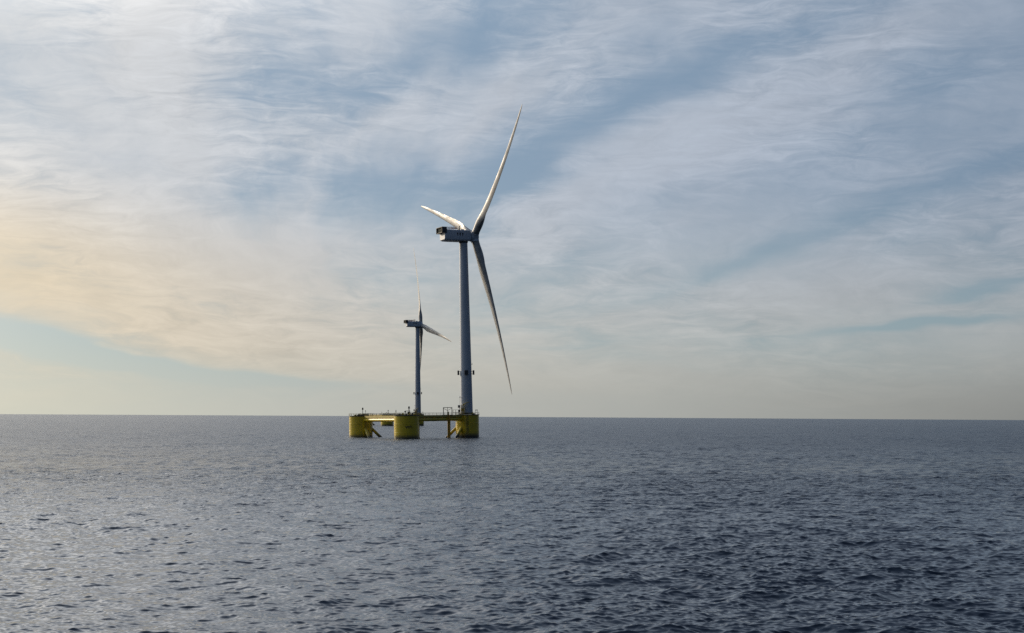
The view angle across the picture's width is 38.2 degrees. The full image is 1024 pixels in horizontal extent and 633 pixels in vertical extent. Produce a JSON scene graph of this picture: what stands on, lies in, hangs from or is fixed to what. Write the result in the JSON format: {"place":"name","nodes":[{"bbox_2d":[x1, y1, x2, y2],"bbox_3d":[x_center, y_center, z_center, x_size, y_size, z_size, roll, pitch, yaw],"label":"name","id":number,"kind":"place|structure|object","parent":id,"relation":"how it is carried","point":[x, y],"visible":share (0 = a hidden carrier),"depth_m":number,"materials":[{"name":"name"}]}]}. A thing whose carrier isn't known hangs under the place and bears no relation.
{"place":"outdoors","nodes":[
{"label":"outdoors","id":0,"kind":"place"},
{"bbox_2d":[0,414,1023,632],"bbox_3d":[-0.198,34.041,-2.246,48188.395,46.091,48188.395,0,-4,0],"label":"sea","id":1,"kind":"structure","parent":0,"point":[204,524],"depth_m":153.23,"materials":[{"name":"blue liquid"}]},
{"bbox_2d":[365,410,423,425],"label":"floating platform","id":2,"kind":"structure","parent":1,"relation":"on","point":[391,423],"depth_m":1400.86,"materials":[{"name":"metal"}]},
{"bbox_2d":[404,248,451,413],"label":"wind turbine","id":3,"kind":"object","parent":2,"relation":"on","point":[419,326],"visible":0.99,"depth_m":1447.83,"materials":[{"name":"metal"}]},
{"bbox_2d":[349,406,478,438],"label":"floating platform","id":4,"kind":"structure","parent":1,"relation":"on","point":[406,426],"depth_m":717.55,"materials":[{"name":"paint"}]},
{"bbox_2d":[421,105,521,414],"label":"wind turbine","id":5,"kind":"object","parent":4,"relation":"on","point":[462,235],"visible":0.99,"depth_m":728.12,"materials":[{"name":"grey paint"}]},
{"bbox_2d":[0,0,1023,419],"label":"sky","id":6,"kind":"structure","parent":0,"point":[775,209],"materials":[{"name":"blue"}]}
]}

